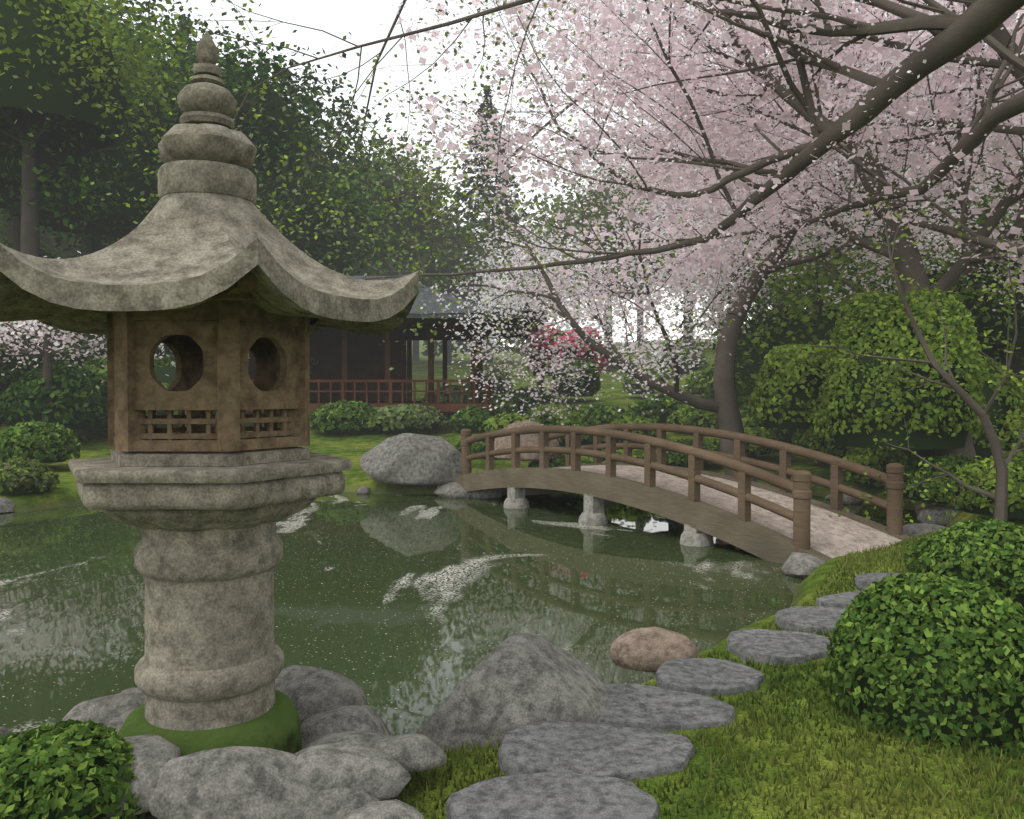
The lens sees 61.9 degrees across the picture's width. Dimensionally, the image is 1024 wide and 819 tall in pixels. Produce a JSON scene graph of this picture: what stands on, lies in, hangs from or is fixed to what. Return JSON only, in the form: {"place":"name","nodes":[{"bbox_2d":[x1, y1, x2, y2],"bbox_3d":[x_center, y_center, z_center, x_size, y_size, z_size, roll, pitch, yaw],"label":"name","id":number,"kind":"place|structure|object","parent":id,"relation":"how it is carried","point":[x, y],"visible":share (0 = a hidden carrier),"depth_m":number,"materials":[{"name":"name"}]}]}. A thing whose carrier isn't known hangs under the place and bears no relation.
{"place":"outdoors","nodes":[
{"label":"outdoors","id":0,"kind":"place"},
{"bbox_2d":[0,492,946,734],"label":"pond water","id":1,"kind":"structure","parent":0,"point":[407,613],"depth_m":7.65,"materials":[{"name":"green liquid"}]},
{"bbox_2d":[503,485,713,546],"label":"bridge piers","id":2,"kind":"structure","parent":1,"relation":"in","point":[593,513],"depth_m":11.55,"materials":[{"name":"grey stone"}]},
{"bbox_2d":[454,463,910,563],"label":"bridge side beams","id":3,"kind":"structure","parent":2,"relation":"on","point":[759,540],"depth_m":10.58,"materials":[{"name":"brown wood"}]},
{"bbox_2d":[0,208,1023,818],"bbox_3d":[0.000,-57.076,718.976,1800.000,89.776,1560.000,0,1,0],"label":"ground","id":4,"kind":"structure","parent":0,"point":[354,446],"depth_m":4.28,"materials":[{"name":"green plant"}]},
{"bbox_2d":[0,31,418,730],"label":"stone lantern","id":5,"kind":"object","parent":4,"relation":"on","point":[208,553],"visible":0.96,"depth_m":3.27,"materials":[{"name":"grey stone"}]},
{"bbox_2d":[94,272,318,452],"bbox_3d":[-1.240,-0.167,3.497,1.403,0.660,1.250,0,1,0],"label":"lantern light chamber","id":6,"kind":"object","parent":5,"relation":"attached to","point":[211,342],"visible":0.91,"depth_m":3.18,"materials":[{"name":"brown stone"}]},
{"bbox_2d":[0,665,502,818],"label":"rocks","id":7,"kind":"object","parent":4,"relation":"on","point":[353,758],"visible":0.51,"depth_m":3.01,"materials":[{"name":"grey stone"}]},
{"bbox_2d":[118,690,301,756],"bbox_3d":[-1.253,1.375,3.539,0.733,0.305,0.755,0,1,0],"label":"moss","id":8,"kind":"object","parent":7,"relation":"on","point":[276,726],"visible":0.3,"depth_m":3.34,"materials":[{"name":"green plant"}]},
{"bbox_2d":[248,323,488,412],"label":"pavilion","id":9,"kind":"structure","parent":4,"relation":"on","point":[344,356],"depth_m":28.34,"materials":[{"name":"brown wood"}]},
{"bbox_2d":[245,379,491,411],"bbox_3d":[-4.600,-0.433,25.997,8.100,0.880,5.900,0,1,0],"label":"pavilion railing","id":10,"kind":"object","parent":9,"relation":"attached to","point":[444,407],"visible":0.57,"depth_m":23.16,"materials":[{"name":"red wood"}]},
{"bbox_2d":[310,276,546,338],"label":"pavilion roof","id":11,"kind":"structure","parent":9,"relation":"on","point":[414,316],"depth_m":23.45,"materials":[{"name":"grey tile"}]},
{"bbox_2d":[0,433,958,741],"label":"boulders","id":12,"kind":"object","parent":4,"relation":"on","point":[512,683],"visible":0.59,"depth_m":3.97,"materials":[{"name":"grey stone"}]},
{"bbox_2d":[0,0,1023,818],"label":"foliage","id":13,"kind":"object","parent":4,"relation":"on","point":[48,742],"visible":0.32,"depth_m":16.06,"materials":[{"name":"green plant"}]},
{"bbox_2d":[0,0,1023,818],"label":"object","id":14,"kind":"object","parent":4,"relation":"on","point":[54,100],"visible":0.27,"depth_m":21.69,"materials":[{"name":"green plant"}]},
{"bbox_2d":[0,3,1023,463],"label":"tree trunks","id":15,"kind":"object","parent":4,"relation":"on","point":[24,235],"visible":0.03,"depth_m":23.79,"materials":[{"name":"brown plant"}]},
{"bbox_2d":[29,0,1023,526],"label":"branches","id":16,"kind":"object","parent":4,"relation":"on","point":[955,34],"visible":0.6,"depth_m":10.79,"materials":[{"name":"brown plant"}]},
{"bbox_2d":[0,0,1023,438],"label":"blossoms","id":17,"kind":"object","parent":16,"relation":"attached to","point":[714,258],"visible":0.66,"depth_m":12.42,"materials":[{"name":"pink plant"}]},
{"bbox_2d":[446,573,911,818],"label":"stepping stones","id":18,"kind":"object","parent":4,"relation":"on","point":[567,770],"visible":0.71,"depth_m":3.58,"materials":[{"name":"grey stone"}]},
{"bbox_2d":[494,420,951,672],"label":"boulders","id":19,"kind":"object","parent":4,"relation":"on","point":[651,649],"visible":0.49,"depth_m":4.96,"materials":[{"name":"brown stone"}]},
{"bbox_2d":[555,465,901,557],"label":"bridge deck","id":20,"kind":"structure","parent":4,"relation":"on","point":[834,535],"depth_m":9.87,"materials":[{"name":"grey wood"}]},
{"bbox_2d":[460,423,904,552],"bbox_3d":[1.780,1.108,12.095,1.818,1.758,7.061,-1,1,-33],"label":"bridge railing","id":21,"kind":"object","parent":20,"relation":"on","point":[738,462],"visible":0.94,"depth_m":10.64,"materials":[{"name":"brown wood"}]},
{"bbox_2d":[98,0,1018,349],"label":"sky","id":22,"kind":"structure","parent":0,"point":[363,19],"materials":[{"name":"white"}]}
]}

